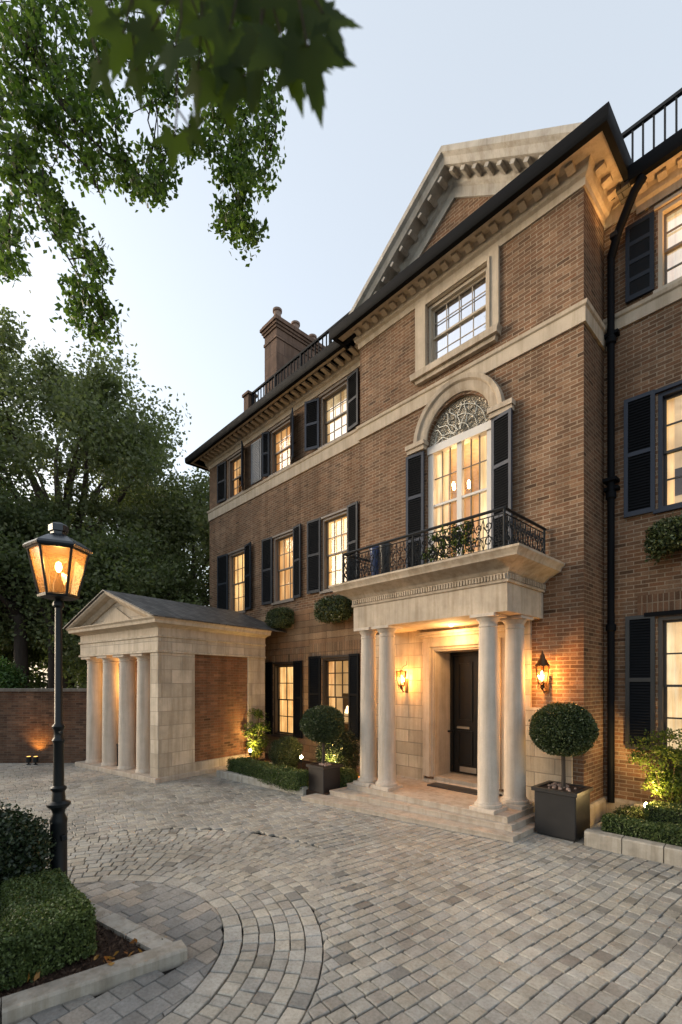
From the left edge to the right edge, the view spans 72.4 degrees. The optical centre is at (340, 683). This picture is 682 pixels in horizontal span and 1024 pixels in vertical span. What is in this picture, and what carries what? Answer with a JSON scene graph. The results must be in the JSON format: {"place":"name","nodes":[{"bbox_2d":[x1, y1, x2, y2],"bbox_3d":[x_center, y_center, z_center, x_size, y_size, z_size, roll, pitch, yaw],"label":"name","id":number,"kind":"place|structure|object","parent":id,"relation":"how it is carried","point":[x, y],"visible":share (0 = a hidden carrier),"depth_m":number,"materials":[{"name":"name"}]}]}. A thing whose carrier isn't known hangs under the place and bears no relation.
{"place":"outdoors","nodes":[
{"label":"outdoors","id":0,"kind":"place"},
{"bbox_2d":[0,923,162,1015],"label":"soil","id":1,"kind":"structure","parent":0,"point":[69,967],"depth_m":3.47,"materials":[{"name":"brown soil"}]},
{"bbox_2d":[0,800,56,910],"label":"bush","id":2,"kind":"object","parent":1,"relation":"on","point":[26,845],"visible":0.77,"depth_m":4.16,"materials":[{"name":"green plant"}]},
{"bbox_2d":[0,868,97,990],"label":"hedge","id":3,"kind":"object","parent":1,"relation":"on","point":[48,919],"visible":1,"depth_m":3.38,"materials":[{"name":"green plant"}]},
{"bbox_2d":[0,938,141,987],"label":"fallen leaves","id":4,"kind":"object","parent":1,"relation":"on","point":[36,976],"visible":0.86,"depth_m":3.39,"materials":[{"name":"brown plant"}]},
{"bbox_2d":[81,0,361,174],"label":"lobed leaf branch","id":5,"kind":"object","parent":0,"point":[255,45],"visible":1,"depth_m":0.96,"materials":[{"name":"green plant"}]},
{"bbox_2d":[259,753,354,794],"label":"soil","id":6,"kind":"structure","parent":0,"point":[304,767],"depth_m":11.26,"materials":[{"name":"brown soil"}]},
{"bbox_2d":[242,708,271,760],"bbox_3d":[-2.192,1.319,11.849,0.744,1.370,0.746,0,0,-43],"label":"shrub","id":7,"kind":"object","parent":6,"relation":"on","point":[257,743],"visible":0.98,"depth_m":11.73,"materials":[{"name":"green plant"}]},
{"bbox_2d":[226,756,308,793],"bbox_3d":[-1.552,1.855,9.643,0.528,0.496,2.610,0,0,-43],"label":"hedge","id":8,"kind":"object","parent":6,"relation":"on","point":[285,777],"visible":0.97,"depth_m":9.26,"materials":[{"name":"green plant"}]},
{"bbox_2d":[267,735,303,768],"bbox_3d":[-1.259,1.595,10.660,0.855,0.898,0.803,0,0,-43],"label":"bush","id":9,"kind":"object","parent":6,"relation":"on","point":[284,751],"visible":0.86,"depth_m":10.48,"materials":[{"name":"green plant"}]},
{"bbox_2d":[313,726,359,770],"bbox_3d":[-0.082,1.454,9.764,0.929,1.210,1.126,0,0,-43],"label":"bush","id":10,"kind":"object","parent":6,"relation":"on","point":[343,750],"visible":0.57,"depth_m":9.50,"materials":[{"name":"green plant"}]},
{"bbox_2d":[340,766,358,787],"bbox_3d":[0.040,1.818,9.050,0.661,0.484,0.802,0,0,-43],"label":"bush","id":11,"kind":"object","parent":6,"relation":"on","point":[347,775],"visible":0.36,"depth_m":8.86,"materials":[{"name":"green plant"}]},
{"bbox_2d":[0,763,681,1023],"bbox_3d":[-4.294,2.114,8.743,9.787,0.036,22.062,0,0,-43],"label":"paving","id":12,"kind":"structure","parent":0,"point":[420,924],"depth_m":4.29,"materials":[{"name":"stone"}]},
{"bbox_2d":[0,656,29,687],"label":"shrub","id":13,"kind":"object","parent":12,"relation":"on","point":[10,677],"visible":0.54,"depth_m":13.34,"materials":[{"name":"green plant"}]},
{"bbox_2d":[26,756,38,764],"bbox_3d":[-7.949,1.992,11.999,0.310,0.216,0.130,0,0,0],"label":"ground uplight","id":14,"kind":"object","parent":12,"relation":"on","point":[29,759],"visible":1,"depth_m":11.96,"materials":[{"name":"black metal"}]},
{"bbox_2d":[0,648,75,687],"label":"tree","id":15,"kind":"object","parent":12,"relation":"on","point":[38,683],"visible":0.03,"depth_m":23.15,"materials":[{"name":"green plant"}]},
{"bbox_2d":[0,688,86,762],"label":"garden wall","id":16,"kind":"structure","parent":12,"relation":"on","point":[26,720],"depth_m":12.30,"materials":[{"name":"brick"}]},
{"bbox_2d":[0,470,99,687],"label":"tree","id":17,"kind":"object","parent":12,"relation":"on","point":[20,648],"visible":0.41,"depth_m":15.53,"materials":[{"name":"green plant"}]},
{"bbox_2d":[22,522,92,875],"bbox_3d":[-2.820,0.250,4.656,0.580,3.700,0.597,0,0,-43],"label":"street lamp","id":18,"kind":"object","parent":12,"relation":"on","point":[57,542],"visible":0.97,"depth_m":4.62,"materials":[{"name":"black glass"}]},
{"bbox_2d":[0,505,143,687],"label":"tree","id":19,"kind":"object","parent":12,"relation":"on","point":[39,605],"visible":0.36,"depth_m":15.34,"materials":[{"name":"green plant"}]},
{"bbox_2d":[0,940,187,1023],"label":"kerb","id":20,"kind":"structure","parent":12,"relation":"on","point":[18,1007],"depth_m":3.18,"materials":[{"name":"stone"}]},
{"bbox_2d":[0,304,209,687],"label":"tree","id":21,"kind":"object","parent":12,"relation":"on","point":[111,446],"visible":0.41,"depth_m":17.82,"materials":[{"name":"green plant"}]},
{"bbox_2d":[19,515,210,687],"bbox_3d":[-8.634,-1.808,17.927,6.472,7.957,9.142,0,0,-43],"label":"tree","id":22,"kind":"object","parent":12,"relation":"on","point":[136,583],"visible":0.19,"depth_m":15.82,"materials":[{"name":"green plant"}]},
{"bbox_2d":[91,902,172,950],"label":"kerb","id":23,"kind":"structure","parent":12,"relation":"on","point":[119,925],"depth_m":3.82,"materials":[{"name":"stone"}]},
{"bbox_2d":[70,467,209,606],"bbox_3d":[-6.776,-4.119,22.520,11.544,12.598,10.815,0,0,-43],"label":"tree","id":24,"kind":"object","parent":12,"relation":"on","point":[196,528],"visible":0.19,"depth_m":19.13,"materials":[{"name":"green plant"}]},
{"bbox_2d":[0,0,287,350],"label":"overhanging tree","id":25,"kind":"object","parent":12,"relation":"on","point":[238,168],"visible":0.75,"depth_m":5.70,"materials":[{"name":"green plant"}]},
{"bbox_2d":[63,590,286,782],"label":"stone pavilion","id":26,"kind":"structure","parent":12,"relation":"on","point":[175,690],"depth_m":10.88,"materials":[{"name":"stone"}]},
{"bbox_2d":[216,769,307,795],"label":"kerb","id":27,"kind":"structure","parent":12,"relation":"on","point":[234,776],"depth_m":9.70,"materials":[{"name":"stone"}]},
{"bbox_2d":[306,761,342,794],"bbox_3d":[-0.314,1.797,8.759,0.480,0.605,0.500,0,0,-43],"label":"planter box","id":28,"kind":"object","parent":12,"relation":"on","point":[324,778],"visible":0.97,"depth_m":8.61,"materials":[{"name":"grey metal"}]},
{"bbox_2d":[299,704,344,763],"bbox_3d":[-0.341,0.975,8.772,0.884,1.151,0.898,0,0,-43],"label":"topiary tree","id":29,"kind":"object","parent":28,"relation":"on","point":[322,724],"visible":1,"depth_m":8.53,"materials":[{"name":"green plant"}]},
{"bbox_2d":[185,88,681,842],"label":"brick house","id":30,"kind":"structure","parent":12,"relation":"on","point":[499,358],"depth_m":7.59,"materials":[{"name":"brown brick"}]},
{"bbox_2d":[217,441,244,503],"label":"window","id":31,"kind":"structure","parent":30,"relation":"in","point":[236,464],"depth_m":15.00,"materials":[{"name":"black glass"}]},
{"bbox_2d":[217,542,250,612],"bbox_3d":[-3.227,-3.150,14.663,0.415,2.100,2.029,0,0,-43],"label":"window","id":32,"kind":"structure","parent":30,"relation":"in","point":[239,592],"depth_m":14.91,"materials":[{"name":"black glass"}]},
{"bbox_2d":[262,408,292,476],"bbox_3d":[-1.610,-6.510,12.862,0.540,1.460,1.590,0,0,-43],"label":"window","id":33,"kind":"structure","parent":30,"relation":"in","point":[282,436],"depth_m":13.23,"materials":[{"name":"black glass"}]},
{"bbox_2d":[265,606,295,629],"bbox_3d":[-1.629,-1.744,12.486,0.587,0.640,1.018,0,0,-43],"label":"wall planter","id":34,"kind":"object","parent":30,"relation":"attached to","point":[280,618],"visible":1,"depth_m":12.28,"materials":[{"name":"green plant"}]},
{"bbox_2d":[261,523,300,604],"bbox_3d":[-1.546,-3.165,12.914,0.371,2.030,1.807,0,0,-43],"label":"window","id":35,"kind":"structure","parent":30,"relation":"in","point":[287,547],"depth_m":13.13,"materials":[{"name":"black glass"}]},
{"bbox_2d":[265,660,302,738],"bbox_3d":[-1.514,0.455,12.888,0.364,2.170,1.808,0,0,-43],"label":"window","id":36,"kind":"structure","parent":30,"relation":"in","point":[288,678],"depth_m":13.09,"materials":[{"name":"black glass"}]},
{"bbox_2d":[304,368,358,451],"bbox_3d":[-0.135,-6.510,11.350,0.476,1.460,1.831,0,0,-43],"label":"window","id":37,"kind":"structure","parent":30,"relation":"in","point":[339,407],"depth_m":11.58,"materials":[{"name":"black glass"}]},
{"bbox_2d":[307,501,357,593],"bbox_3d":[-0.123,-3.180,11.409,0.377,2.000,1.807,0,0,-43],"label":"window","id":38,"kind":"structure","parent":30,"relation":"in","point":[340,531],"depth_m":11.62,"materials":[{"name":"black glass"}]},
{"bbox_2d":[308,653,358,739],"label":"window","id":39,"kind":"structure","parent":30,"relation":"in","point":[341,673],"depth_m":11.63,"materials":[{"name":"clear glass"}]},
{"bbox_2d":[314,594,353,623],"bbox_3d":[-0.173,-1.751,10.945,0.593,0.713,1.204,0,0,-43],"label":"wall planter","id":40,"kind":"object","parent":30,"relation":"attached to","point":[331,609],"visible":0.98,"depth_m":10.74,"materials":[{"name":"green plant"}]},
{"bbox_2d":[396,662,407,692],"bbox_3d":[1.190,-0.120,9.009,0.280,0.621,0.206,0,0,-18],"label":"wall lantern","id":41,"kind":"object","parent":30,"relation":"attached to","point":[401,686],"depth_m":8.99,"materials":[{"name":"gold metal"}]},
{"bbox_2d":[420,519,475,562],"bbox_3d":[1.613,-2.094,7.056,0.335,0.591,0.951,0,0,-43],"label":"climbing plant","id":42,"kind":"object","parent":30,"relation":"on","point":[454,541],"visible":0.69,"depth_m":6.96,"materials":[{"name":"green plant"}]},
{"bbox_2d":[409,245,501,386],"bbox_3d":[2.042,-6.480,8.386,0.290,1.560,1.840,0,0,-43],"label":"window","id":43,"kind":"structure","parent":30,"relation":"in","point":[465,322],"depth_m":8.37,"materials":[{"name":"paint"}]},
{"bbox_2d":[405,372,515,567],"bbox_3d":[2.151,-3.615,8.423,0.479,3.630,2.193,0,0,-43],"label":"arched window","id":44,"kind":"structure","parent":30,"relation":"in","point":[470,418],"depth_m":8.36,"materials":[{"name":"beige glass"}]},
{"bbox_2d":[448,651,478,775],"bbox_3d":[2.474,0.560,8.621,0.178,2.300,1.288,0,0,-43],"label":"door","id":45,"kind":"structure","parent":30,"relation":"in","point":[463,730],"depth_m":8.81,"materials":[{"name":"black paint"}]},
{"bbox_2d":[534,651,549,693],"bbox_3d":[3.056,-0.165,7.046,0.294,0.650,0.230,0,0,-43],"label":"wall lantern","id":46,"kind":"object","parent":30,"relation":"attached to","point":[543,663],"depth_m":7.00,"materials":[{"name":"gold metal"}]},
{"bbox_2d":[610,230,616,239],"bbox_3d":[4.207,-6.848,7.158,0.170,0.075,0.100,0,0,-43],"label":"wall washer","id":47,"kind":"object","parent":30,"relation":"attached to","point":[613,234],"depth_m":7.11,"materials":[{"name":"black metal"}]},
{"bbox_2d":[624,380,681,517],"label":"window","id":48,"kind":"structure","parent":30,"relation":"in","point":[639,410],"depth_m":6.98,"materials":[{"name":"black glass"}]},
{"bbox_2d":[625,189,681,303],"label":"window","id":49,"kind":"structure","parent":30,"relation":"in","point":[639,236],"depth_m":6.95,"materials":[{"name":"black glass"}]},
{"bbox_2d":[625,614,681,759],"bbox_3d":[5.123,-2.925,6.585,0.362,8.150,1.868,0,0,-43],"label":"window","id":50,"kind":"structure","parent":30,"relation":"in","point":[639,630],"depth_m":6.97,"materials":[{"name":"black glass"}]},
{"bbox_2d":[643,511,681,564],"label":"wall planter","id":51,"kind":"object","parent":30,"relation":"attached to","point":[664,537],"visible":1,"depth_m":6.51,"materials":[{"name":"green plant"}]},
{"bbox_2d":[531,780,592,841],"bbox_3d":[3.086,1.760,6.503,0.600,0.680,0.610,0,0,-43],"label":"planter box","id":52,"kind":"object","parent":12,"relation":"on","point":[562,813],"visible":0.92,"depth_m":6.32,"materials":[{"name":"metal"}]},
{"bbox_2d":[528,702,599,787],"bbox_3d":[3.081,0.861,6.504,0.911,1.230,0.929,0,0,-43],"label":"topiary tree","id":53,"kind":"object","parent":52,"relation":"on","point":[564,730],"visible":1,"depth_m":6.24,"materials":[{"name":"green plant"}]},
{"bbox_2d":[589,822,602,834],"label":"kerb","id":54,"kind":"structure","parent":12,"relation":"on","point":[598,826],"depth_m":6.18,"materials":[{"name":"stone"}]},
{"bbox_2d":[584,828,681,866],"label":"kerb","id":55,"kind":"structure","parent":12,"relation":"on","point":[661,853],"depth_m":5.64,"materials":[{"name":"stone"}]},
{"bbox_2d":[0,0,681,687],"label":"sky","id":56,"kind":"structure","parent":0,"point":[428,75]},
{"bbox_2d":[369,546,379,575],"bbox_3d":[0.616,-2.127,8.372,0.220,0.660,0.220,0,0,-43],"label":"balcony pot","id":57,"kind":"object","parent":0,"point":[375,562],"visible":0.37,"depth_m":8.30,"materials":[{"name":"blue ceramic"}]},
{"bbox_2d":[379,543,391,572],"bbox_3d":[0.781,-2.117,8.198,0.242,0.640,0.242,0,0,-43],"label":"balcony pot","id":58,"kind":"object","parent":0,"point":[382,560],"visible":0.47,"depth_m":8.12,"materials":[{"name":"grey"}]},
{"bbox_2d":[427,782,501,795],"bbox_3d":[2.096,1.837,8.037,0.290,0.024,1.300,0,0,-43],"label":"door mat","id":59,"kind":"object","parent":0,"point":[455,788],"depth_m":8.09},
{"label":"soil","id":60,"kind":"structure","parent":0,"visible":0},
{"bbox_2d":[611,804,648,819],"bbox_3d":[4.149,1.889,6.601,0.506,0.335,0.567,0,0,-43],"label":"bush","id":61,"kind":"object","parent":60,"relation":"on","point":[637,812],"visible":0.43,"depth_m":6.57,"materials":[{"name":"green plant"}]},
{"bbox_2d":[601,813,681,846],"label":"hedge","id":62,"kind":"object","parent":60,"relation":"on","point":[634,827],"visible":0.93,"depth_m":5.77,"materials":[{"name":"green plant"}]},
{"bbox_2d":[626,727,681,804],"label":"shrub","id":63,"kind":"object","parent":60,"relation":"on","point":[664,787],"visible":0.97,"depth_m":6.40,"materials":[{"name":"green plant"}]},
{"bbox_2d":[643,800,681,825],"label":"hedge","id":64,"kind":"object","parent":60,"relation":"on","point":[668,812],"visible":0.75,"depth_m":6.05,"materials":[{"name":"green plant"}]},
{"bbox_3d":[4.397,1.921,6.718,0.220,0.118,0.320,0,0,-43],"label":"stone plinth","id":65,"kind":"object","parent":60,"relation":"on","visible":0},
{"bbox_2d":[633,801,644,808],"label":"stone block","id":66,"kind":"structure","parent":65,"relation":"on","point":[638,804],"depth_m":6.74,"materials":[{"name":"beige stone"}]}
]}

